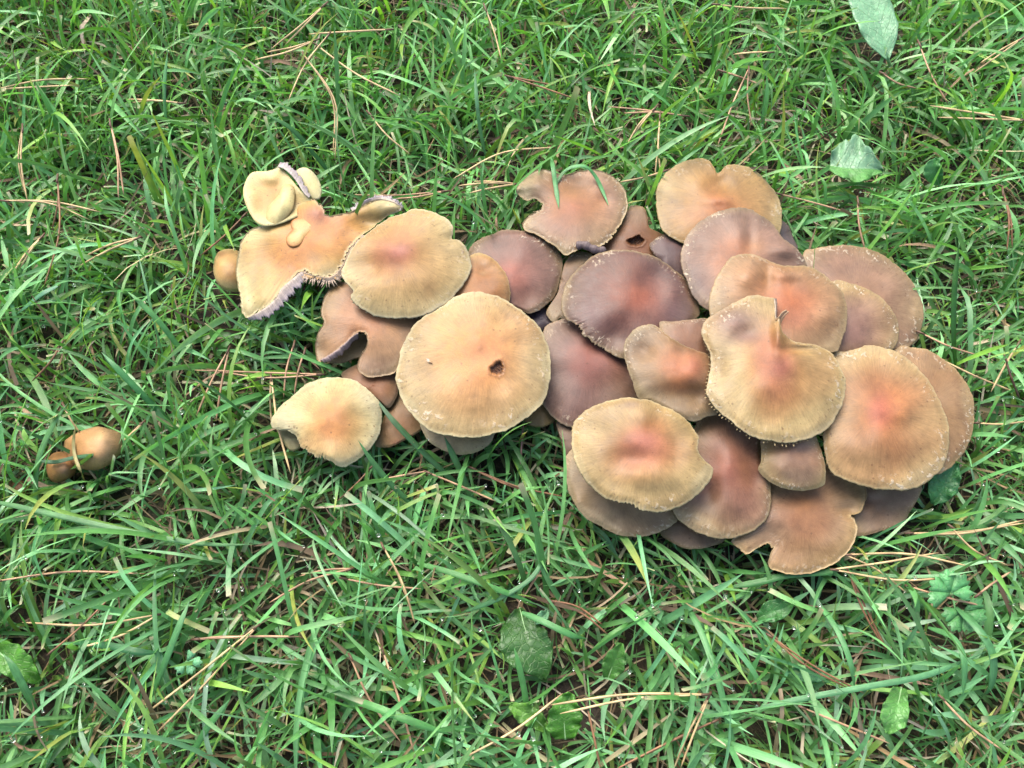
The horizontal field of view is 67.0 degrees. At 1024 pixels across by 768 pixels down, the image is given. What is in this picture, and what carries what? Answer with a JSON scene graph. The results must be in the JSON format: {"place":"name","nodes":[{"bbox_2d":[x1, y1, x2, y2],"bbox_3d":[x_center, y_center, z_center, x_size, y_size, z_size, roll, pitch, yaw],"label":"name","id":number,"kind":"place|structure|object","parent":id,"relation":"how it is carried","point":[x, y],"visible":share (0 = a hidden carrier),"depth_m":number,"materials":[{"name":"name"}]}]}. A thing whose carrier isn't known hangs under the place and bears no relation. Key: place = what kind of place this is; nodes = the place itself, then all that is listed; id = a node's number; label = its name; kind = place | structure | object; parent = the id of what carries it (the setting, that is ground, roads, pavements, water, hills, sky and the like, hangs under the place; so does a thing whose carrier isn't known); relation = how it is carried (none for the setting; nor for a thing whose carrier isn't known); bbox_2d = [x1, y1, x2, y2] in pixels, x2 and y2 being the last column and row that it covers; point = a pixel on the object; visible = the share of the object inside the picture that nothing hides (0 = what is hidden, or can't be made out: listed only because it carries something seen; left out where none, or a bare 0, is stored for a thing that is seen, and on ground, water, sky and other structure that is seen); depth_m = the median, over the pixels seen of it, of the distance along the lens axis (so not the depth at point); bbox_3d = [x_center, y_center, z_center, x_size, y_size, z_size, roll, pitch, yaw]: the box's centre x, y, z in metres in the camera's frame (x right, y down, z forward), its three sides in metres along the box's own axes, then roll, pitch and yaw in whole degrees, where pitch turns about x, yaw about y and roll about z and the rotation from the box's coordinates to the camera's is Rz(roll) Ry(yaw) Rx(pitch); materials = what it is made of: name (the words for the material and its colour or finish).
{"place":"outdoors","nodes":[
{"label":"outdoors","id":0,"kind":"place"},
{"bbox_2d":[0,0,1023,767],"bbox_3d":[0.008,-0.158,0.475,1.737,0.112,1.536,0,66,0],"label":"lawn grass","id":1,"kind":"structure","parent":0,"point":[60,732],"depth_m":0.44,"materials":[{"name":"plant"}]},
{"bbox_2d":[0,638,41,683],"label":"broad leaf","id":2,"kind":"object","parent":1,"relation":"on","point":[19,656],"visible":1,"depth_m":0.38,"materials":[{"name":"plant"}]},
{"bbox_2d":[3,654,40,716],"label":"grass blade","id":3,"kind":"object","parent":1,"relation":"on","point":[20,680],"depth_m":0.37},
{"bbox_2d":[18,123,27,202],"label":"pine needle","id":4,"kind":"object","parent":1,"relation":"on","point":[20,164],"visible":0.94,"depth_m":0.48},
{"bbox_2d":[1,78,84,89],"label":"pine needle","id":5,"kind":"object","parent":1,"relation":"on","point":[7,88],"visible":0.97,"depth_m":0.51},
{"bbox_2d":[0,199,98,219],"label":"pine needle","id":6,"kind":"object","parent":1,"relation":"on","point":[44,201],"visible":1,"depth_m":0.47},
{"bbox_2d":[33,403,67,524],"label":"grass blade","id":7,"kind":"object","parent":1,"relation":"on","point":[43,446],"depth_m":0.41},
{"bbox_2d":[44,173,60,286],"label":"pine needle","id":8,"kind":"object","parent":1,"relation":"on","point":[58,194],"visible":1,"depth_m":0.47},
{"bbox_2d":[46,452,75,482],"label":"mushroom","id":9,"kind":"object","parent":1,"relation":"on","point":[60,472],"visible":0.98,"depth_m":0.42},
{"bbox_2d":[0,570,143,581],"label":"pine needle","id":10,"kind":"object","parent":1,"relation":"on","point":[79,571],"visible":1,"depth_m":0.39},
{"bbox_2d":[22,613,160,646],"bbox_3d":[-0.207,0.122,0.379,0.069,0.004,0.014,-3,66,-1],"label":"pine needle","id":11,"kind":"object","parent":1,"relation":"on","point":[113,622],"visible":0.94,"depth_m":0.38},
{"bbox_2d":[63,426,122,470],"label":"mushroom","id":12,"kind":"object","parent":1,"relation":"on","point":[103,445],"visible":0.98,"depth_m":0.42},
{"bbox_2d":[80,236,141,265],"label":"pine needle","id":13,"kind":"object","parent":1,"relation":"on","point":[114,247],"visible":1,"depth_m":0.46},
{"bbox_2d":[109,118,123,197],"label":"pine needle","id":14,"kind":"object","parent":1,"relation":"on","point":[117,156],"visible":1,"depth_m":0.48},
{"bbox_2d":[75,640,162,654],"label":"grass blade","id":15,"kind":"object","parent":1,"relation":"on","point":[132,650],"depth_m":0.37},
{"bbox_2d":[0,501,254,546],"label":"grass blade","id":16,"kind":"object","parent":1,"relation":"on","point":[77,519],"depth_m":0.39,"materials":[{"name":"plant"}]},
{"bbox_2d":[101,352,170,420],"bbox_3d":[-0.211,0.002,0.434,0.044,0.029,0.004,41,72,16],"label":"grass blade","id":17,"kind":"object","parent":1,"relation":"on","point":[129,381],"depth_m":0.43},
{"bbox_2d":[127,291,184,354],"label":"grass blade","id":18,"kind":"object","parent":1,"relation":"on","point":[159,321],"depth_m":0.44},
{"bbox_2d":[162,52,178,139],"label":"grass blade","id":19,"kind":"object","parent":1,"relation":"on","point":[164,91],"depth_m":0.49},
{"bbox_2d":[152,600,189,695],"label":"grass blade","id":20,"kind":"object","parent":1,"relation":"on","point":[169,650],"depth_m":0.37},
{"bbox_2d":[175,650,212,678],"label":"lobed leaf","id":21,"kind":"object","parent":1,"relation":"on","point":[197,662],"visible":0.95,"depth_m":0.37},
{"bbox_2d":[128,623,260,741],"bbox_3d":[-0.148,0.142,0.367,0.074,0.008,0.012,-37,71,-15],"label":"pine needle","id":22,"kind":"object","parent":1,"relation":"on","point":[250,632],"visible":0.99,"depth_m":0.37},
{"bbox_2d":[186,699,229,765],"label":"grass blade","id":23,"kind":"object","parent":1,"relation":"on","point":[206,728],"depth_m":0.36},
{"bbox_2d":[196,345,230,419],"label":"pine needle","id":24,"kind":"object","parent":1,"relation":"on","point":[224,369],"visible":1,"depth_m":0.43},
{"bbox_2d":[213,249,238,291],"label":"mushroom","id":25,"kind":"object","parent":1,"relation":"on","point":[224,266],"visible":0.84,"depth_m":0.46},
{"bbox_2d":[190,635,300,640],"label":"pine needle","id":26,"kind":"object","parent":1,"relation":"on","point":[250,636],"visible":1,"depth_m":0.38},
{"bbox_2d":[196,369,324,378],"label":"pine needle","id":27,"kind":"object","parent":1,"relation":"on","point":[305,374],"visible":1,"depth_m":0.43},
{"bbox_2d":[269,374,290,473],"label":"pine needle","id":28,"kind":"object","parent":1,"relation":"on","point":[275,410],"visible":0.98,"depth_m":0.43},
{"bbox_2d":[276,429,299,450],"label":"mushroom","id":29,"kind":"object","parent":1,"relation":"on","point":[290,441],"visible":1,"depth_m":0.42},
{"bbox_2d":[271,1,328,48],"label":"pine needle","id":30,"kind":"object","parent":1,"relation":"on","point":[309,19],"visible":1,"depth_m":0.52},
{"bbox_2d":[262,112,340,186],"bbox_3d":[-0.132,-0.150,0.493,0.048,0.044,0.005,26,69,11],"label":"grass blade","id":31,"kind":"object","parent":1,"relation":"on","point":[296,133],"depth_m":0.49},
{"bbox_2d":[269,567,353,602],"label":"pine needle","id":32,"kind":"object","parent":1,"relation":"on","point":[321,576],"visible":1,"depth_m":0.39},
{"bbox_2d":[301,51,337,155],"bbox_3d":[-0.120,-0.181,0.498,0.012,0.024,0.073,-17,67,-7],"label":"pine needle","id":33,"kind":"object","parent":1,"relation":"on","point":[329,92],"visible":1,"depth_m":0.50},
{"bbox_2d":[236,162,403,320],"bbox_3d":[-0.113,-0.077,0.474,0.098,0.057,0.109,0,66,0],"label":"mushroom","id":34,"kind":"object","parent":1,"relation":"on","point":[303,236],"visible":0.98,"depth_m":0.46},
{"bbox_2d":[271,377,381,467],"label":"mushroom","id":35,"kind":"object","parent":1,"relation":"on","point":[334,420],"visible":1,"depth_m":0.41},
{"bbox_2d":[315,281,423,377],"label":"mushroom","id":36,"kind":"object","parent":1,"relation":"on","point":[345,319],"visible":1,"depth_m":0.43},
{"bbox_2d":[327,333,366,363],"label":"mushroom","id":37,"kind":"object","parent":36,"relation":"attached to","point":[355,349],"visible":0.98,"depth_m":0.44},
{"bbox_2d":[341,365,397,407],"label":"mushroom","id":38,"kind":"object","parent":1,"relation":"on","point":[383,390],"visible":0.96,"depth_m":0.43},
{"bbox_2d":[358,440,426,515],"bbox_3d":[-0.065,0.052,0.415,0.049,0.027,0.005,41,72,16],"label":"grass blade","id":39,"kind":"object","parent":1,"relation":"on","point":[382,474],"depth_m":0.41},
{"bbox_2d":[335,695,450,734],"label":"grass blade","id":40,"kind":"object","parent":1,"relation":"on","point":[383,710],"depth_m":0.36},
{"bbox_2d":[380,542,414,623],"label":"pine needle","id":41,"kind":"object","parent":1,"relation":"on","point":[398,575],"visible":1,"depth_m":0.39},
{"bbox_2d":[375,394,421,447],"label":"mushroom","id":42,"kind":"object","parent":1,"relation":"on","point":[390,434],"visible":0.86,"depth_m":0.43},
{"bbox_2d":[341,209,471,319],"bbox_3d":[-0.060,-0.062,0.463,0.074,0.063,0.073,0,66,0],"label":"mushroom","id":43,"kind":"object","parent":1,"relation":"on","point":[413,263],"visible":1,"depth_m":0.44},
{"bbox_2d":[379,402,466,494],"bbox_3d":[-0.052,0.034,0.424,0.075,0.021,0.005,41,72,16],"label":"grass blade","id":44,"kind":"object","parent":1,"relation":"on","point":[415,444],"depth_m":0.42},
{"bbox_2d":[420,424,494,454],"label":"mushroom","id":45,"kind":"object","parent":1,"relation":"on","point":[463,446],"visible":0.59,"depth_m":0.42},
{"bbox_2d":[444,436,475,504],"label":"grass blade","id":46,"kind":"object","parent":1,"relation":"on","point":[456,463],"depth_m":0.41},
{"bbox_2d":[395,291,550,437],"bbox_3d":[-0.021,-0.003,0.441,0.084,0.059,0.088,0,66,0],"label":"mushroom","id":47,"kind":"object","parent":1,"relation":"on","point":[487,372],"visible":1,"depth_m":0.41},
{"bbox_2d":[417,562,535,603],"bbox_3d":[-0.018,0.100,0.387,0.064,0.013,0.003,17,67,8],"label":"grass blade","id":48,"kind":"object","parent":1,"relation":"on","point":[465,577],"depth_m":0.38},
{"bbox_2d":[474,72,485,154],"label":"grass blade","id":49,"kind":"object","parent":1,"relation":"on","point":[478,115],"depth_m":0.49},
{"bbox_2d":[454,253,510,301],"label":"mushroom","id":50,"kind":"object","parent":1,"relation":"on","point":[487,275],"visible":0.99,"depth_m":0.45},
{"bbox_2d":[459,180,516,192],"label":"pine needle","id":51,"kind":"object","parent":1,"relation":"on","point":[499,182],"visible":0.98,"depth_m":0.48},
{"bbox_2d":[467,547,547,611],"bbox_3d":[0.001,0.101,0.389,0.053,0.010,0.010,-35,71,-14],"label":"grass blade","id":52,"kind":"object","parent":1,"relation":"on","point":[530,578],"depth_m":0.39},
{"bbox_2d":[0,0,1023,767],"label":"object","id":53,"kind":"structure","parent":1,"relation":"on","point":[12,740],"depth_m":0.44,"materials":[{"name":"green plant"}]},
{"bbox_2d":[461,693,562,758],"bbox_3d":[0.001,0.159,0.357,0.055,0.004,0.003,-28,69,-12],"label":"pine needle","id":54,"kind":"object","parent":1,"relation":"on","point":[522,724],"visible":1,"depth_m":0.36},
{"bbox_2d":[0,0,1023,767],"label":"dry thatch","id":55,"kind":"object","parent":1,"relation":"on","point":[288,60],"visible":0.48,"depth_m":0.43,"materials":[{"name":"plant"}]},
{"bbox_2d":[468,229,563,318],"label":"mushroom","id":56,"kind":"object","parent":1,"relation":"on","point":[531,264],"visible":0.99,"depth_m":0.46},
{"bbox_2d":[498,607,552,680],"bbox_3d":[0.007,0.130,0.383,0.024,0.014,0.035,-42,72,-16],"label":"broad leaf","id":57,"kind":"object","parent":1,"relation":"on","point":[528,640],"visible":1,"depth_m":0.38,"materials":[{"name":"plant"}]},
{"bbox_2d":[521,611,586,638],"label":"grass blade","id":58,"kind":"object","parent":57,"relation":"on","point":[551,625],"depth_m":0.37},
{"bbox_2d":[509,702,547,732],"bbox_3d":[0.008,0.158,0.369,0.021,0.014,0.010,21,68,9],"label":"broad leaf","id":59,"kind":"object","parent":1,"relation":"on","point":[522,712],"visible":1,"depth_m":0.37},
{"bbox_2d":[514,648,528,702],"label":"grass blade","id":60,"kind":"object","parent":59,"relation":"on","point":[522,681],"depth_m":0.37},
{"bbox_2d":[526,307,552,331],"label":"mushroom","id":61,"kind":"object","parent":1,"relation":"on","point":[541,319],"visible":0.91,"depth_m":0.45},
{"bbox_2d":[524,404,555,426],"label":"mushroom","id":62,"kind":"object","parent":1,"relation":"on","point":[540,416],"visible":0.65,"depth_m":0.43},
{"bbox_2d":[556,421,571,454],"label":"mushroom","id":63,"kind":"object","parent":1,"relation":"on","point":[566,431],"visible":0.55,"depth_m":0.42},
{"bbox_2d":[545,691,582,739],"bbox_3d":[0.025,0.158,0.368,0.018,0.015,0.021,0,66,0],"label":"broad leaf","id":64,"kind":"object","parent":1,"relation":"on","point":[565,726],"visible":1,"depth_m":0.37,"materials":[{"name":"plant"}]},
{"bbox_2d":[546,251,592,321],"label":"mushroom","id":65,"kind":"object","parent":1,"relation":"on","point":[575,261],"visible":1,"depth_m":0.46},
{"bbox_2d":[516,169,627,254],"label":"mushroom","id":66,"kind":"object","parent":1,"relation":"on","point":[584,215],"visible":0.98,"depth_m":0.47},
{"bbox_2d":[563,164,608,205],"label":"grass blade","id":67,"kind":"object","parent":66,"relation":"on","point":[596,178],"depth_m":0.47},
{"bbox_2d":[543,319,637,426],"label":"mushroom","id":68,"kind":"object","parent":1,"relation":"on","point":[586,373],"visible":0.81,"depth_m":0.43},
{"bbox_2d":[602,643,625,679],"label":"broad leaf","id":69,"kind":"object","parent":1,"relation":"on","point":[613,664],"visible":1,"depth_m":0.38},
{"bbox_2d":[566,450,677,537],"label":"mushroom","id":70,"kind":"object","parent":1,"relation":"on","point":[592,505],"visible":0.44,"depth_m":0.40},
{"bbox_2d":[550,692,710,713],"bbox_3d":[0.055,0.148,0.360,0.075,0.004,0.009,0,66,0],"label":"pine needle","id":71,"kind":"object","parent":1,"relation":"on","point":[631,694],"visible":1,"depth_m":0.36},
{"bbox_2d":[561,250,699,358],"bbox_3d":[0.066,-0.042,0.461,0.072,0.053,0.069,-35,70,-14],"label":"mushroom","id":72,"kind":"object","parent":1,"relation":"on","point":[611,300],"visible":0.99,"depth_m":0.44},
{"bbox_2d":[602,205,663,255],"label":"mushroom","id":73,"kind":"object","parent":1,"relation":"on","point":[635,232],"visible":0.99,"depth_m":0.47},
{"bbox_2d":[571,397,712,512],"bbox_3d":[0.065,0.045,0.413,0.071,0.068,0.060,0,66,0],"label":"mushroom","id":74,"kind":"object","parent":1,"relation":"on","point":[643,454],"visible":1,"depth_m":0.39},
{"bbox_2d":[649,234,685,278],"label":"mushroom","id":75,"kind":"object","parent":1,"relation":"on","point":[666,249],"visible":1,"depth_m":0.46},
{"bbox_2d":[618,718,719,767],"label":"pine needle","id":76,"kind":"object","parent":1,"relation":"on","point":[664,744],"visible":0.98,"depth_m":0.36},
{"bbox_2d":[624,324,717,421],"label":"mushroom","id":77,"kind":"object","parent":1,"relation":"on","point":[665,369],"visible":1,"depth_m":0.41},
{"bbox_2d":[659,318,709,354],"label":"mushroom","id":78,"kind":"object","parent":1,"relation":"on","point":[686,333],"visible":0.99,"depth_m":0.42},
{"bbox_2d":[674,691,711,767],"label":"pine needle","id":79,"kind":"object","parent":1,"relation":"on","point":[703,707],"visible":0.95,"depth_m":0.36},
{"bbox_2d":[660,520,725,548],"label":"mushroom","id":80,"kind":"object","parent":1,"relation":"on","point":[678,533],"visible":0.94,"depth_m":0.40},
{"bbox_2d":[677,595,734,741],"bbox_3d":[0.096,0.140,0.376,0.005,0.018,0.079,-13,67,-6],"label":"grass blade","id":81,"kind":"object","parent":1,"relation":"on","point":[707,648],"depth_m":0.37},
{"bbox_2d":[656,158,781,243],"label":"mushroom","id":82,"kind":"object","parent":1,"relation":"on","point":[690,194],"visible":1,"depth_m":0.47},
{"bbox_2d":[672,412,771,539],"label":"mushroom","id":83,"kind":"object","parent":1,"relation":"on","point":[731,499],"visible":0.86,"depth_m":0.39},
{"bbox_2d":[717,65,750,146],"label":"pine needle","id":84,"kind":"object","parent":1,"relation":"on","point":[748,70],"visible":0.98,"depth_m":0.50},
{"bbox_2d":[680,207,806,309],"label":"mushroom","id":85,"kind":"object","parent":1,"relation":"on","point":[714,243],"visible":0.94,"depth_m":0.45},
{"bbox_2d":[701,295,845,446],"bbox_3d":[0.132,0.004,0.427,0.072,0.076,0.084,-34,70,-14],"label":"mushroom","id":86,"kind":"object","parent":1,"relation":"on","point":[769,380],"visible":1,"depth_m":0.40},
{"bbox_2d":[756,598,793,622],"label":"broad leaf","id":87,"kind":"object","parent":1,"relation":"on","point":[779,608],"visible":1,"depth_m":0.39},
{"bbox_2d":[708,254,846,352],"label":"mushroom","id":88,"kind":"object","parent":1,"relation":"on","point":[811,300],"visible":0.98,"depth_m":0.43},
{"bbox_2d":[733,569,833,587],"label":"grass blade","id":89,"kind":"object","parent":1,"relation":"on","point":[775,577],"depth_m":0.39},
{"bbox_2d":[780,221,797,248],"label":"mushroom","id":90,"kind":"object","parent":1,"relation":"on","point":[786,233],"visible":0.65,"depth_m":0.47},
{"bbox_2d":[758,436,825,490],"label":"mushroom","id":91,"kind":"object","parent":1,"relation":"on","point":[799,466],"visible":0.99,"depth_m":0.39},
{"bbox_2d":[731,465,866,574],"bbox_3d":[0.153,0.074,0.415,0.052,0.042,0.073,33,70,14],"label":"mushroom","id":92,"kind":"object","parent":1,"relation":"on","point":[811,531],"visible":0.97,"depth_m":0.39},
{"bbox_2d":[789,666,837,682],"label":"broad leaf","id":93,"kind":"object","parent":1,"relation":"on","point":[814,678],"visible":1,"depth_m":0.38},
{"bbox_2d":[766,633,862,692],"bbox_3d":[0.146,0.137,0.374,0.052,0.004,0.005,30,69,12],"label":"pine needle","id":94,"kind":"object","parent":1,"relation":"on","point":[780,644],"visible":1,"depth_m":0.37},
{"bbox_2d":[822,607,854,685],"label":"grass blade","id":95,"kind":"object","parent":1,"relation":"on","point":[838,632],"depth_m":0.37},
{"bbox_2d":[829,134,883,182],"bbox_3d":[0.214,-0.139,0.487,0.037,0.015,0.033,-34,70,-14],"label":"broad leaf","id":96,"kind":"object","parent":1,"relation":"on","point":[856,159],"visible":1,"depth_m":0.49,"materials":[{"name":"plant"}]},
{"bbox_2d":[803,245,923,349],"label":"mushroom","id":97,"kind":"object","parent":1,"relation":"on","point":[888,281],"visible":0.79,"depth_m":0.46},
{"bbox_2d":[832,280,898,353],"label":"mushroom","id":98,"kind":"object","parent":1,"relation":"on","point":[872,319],"visible":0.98,"depth_m":0.43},
{"bbox_2d":[846,568,887,651],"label":"pine needle","id":99,"kind":"object","parent":1,"relation":"on","point":[877,634],"visible":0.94,"depth_m":0.38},
{"bbox_2d":[848,0,898,77],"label":"broad leaf","id":100,"kind":"object","parent":1,"relation":"on","point":[877,36],"visible":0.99,"depth_m":0.53,"materials":[{"name":"plant"}]},
{"bbox_2d":[762,652,984,706],"bbox_3d":[0.175,0.142,0.369,0.113,0.013,0.005,-11,66,-5],"label":"grass blade","id":101,"kind":"object","parent":1,"relation":"on","point":[875,685],"depth_m":0.36,"materials":[{"name":"plant"}]},
{"bbox_2d":[823,345,949,491],"bbox_3d":[0.195,0.024,0.427,0.068,0.060,0.084,0,66,0],"label":"mushroom","id":102,"kind":"object","parent":1,"relation":"on","point":[888,429],"visible":1,"depth_m":0.40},
{"bbox_2d":[852,485,921,535],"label":"mushroom","id":103,"kind":"object","parent":1,"relation":"on","point":[883,510],"visible":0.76,"depth_m":0.41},
{"bbox_2d":[880,686,909,734],"bbox_3d":[0.179,0.153,0.365,0.013,0.012,0.025,21,68,9],"label":"broad leaf","id":104,"kind":"object","parent":1,"relation":"on","point":[894,717],"visible":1,"depth_m":0.36,"materials":[{"name":"plant"}]},
{"bbox_2d":[830,552,968,580],"bbox_3d":[0.195,0.094,0.389,0.071,0.004,0.013,-7,66,-3],"label":"pine needle","id":105,"kind":"object","parent":1,"relation":"on","point":[876,563],"visible":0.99,"depth_m":0.39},
{"bbox_2d":[845,552,969,592],"bbox_3d":[0.200,0.095,0.390,0.064,0.004,0.020,0,66,0],"label":"pine needle","id":106,"kind":"object","parent":1,"relation":"on","point":[878,553],"visible":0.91,"depth_m":0.39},
{"bbox_2d":[894,346,974,473],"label":"mushroom","id":107,"kind":"object","parent":1,"relation":"on","point":[948,383],"visible":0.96,"depth_m":0.42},
{"bbox_2d":[923,157,946,188],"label":"broad leaf","id":108,"kind":"object","parent":1,"relation":"on","point":[931,168],"visible":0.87,"depth_m":0.48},
{"bbox_2d":[928,463,961,505],"bbox_3d":[0.231,0.053,0.415,0.018,0.015,0.023,0,66,0],"label":"broad leaf","id":109,"kind":"object","parent":1,"relation":"on","point":[943,487],"visible":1,"depth_m":0.41,"materials":[{"name":"plant"}]},
{"bbox_2d":[928,626,967,694],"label":"grass blade","id":110,"kind":"object","parent":1,"relation":"on","point":[964,667],"depth_m":0.37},
{"bbox_2d":[927,569,972,614],"bbox_3d":[0.215,0.108,0.397,0.024,0.037,0.018,0,66,0],"label":"lobed leaf","id":111,"kind":"object","parent":1,"relation":"on","point":[944,585],"visible":0.97,"depth_m":0.38,"materials":[{"name":"plant"}]},
{"bbox_2d":[951,243,958,365],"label":"grass blade","id":112,"kind":"object","parent":1,"relation":"on","point":[954,301],"depth_m":0.44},
{"bbox_2d":[904,520,1023,534],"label":"pine needle","id":113,"kind":"object","parent":1,"relation":"on","point":[976,530],"visible":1,"depth_m":0.40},
{"bbox_2d":[941,595,986,632],"bbox_3d":[0.224,0.120,0.395,0.024,0.031,0.015,-18,67,-8],"label":"lobed leaf","id":114,"kind":"object","parent":1,"relation":"on","point":[956,620],"visible":0.97,"depth_m":0.38,"materials":[{"name":"plant"}]},
{"bbox_2d":[954,607,997,695],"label":"grass blade","id":115,"kind":"object","parent":1,"relation":"on","point":[978,629],"depth_m":0.37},
{"bbox_2d":[930,105,1023,120],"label":"pine needle","id":116,"kind":"object","parent":1,"relation":"on","point":[1006,119],"visible":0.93,"depth_m":0.50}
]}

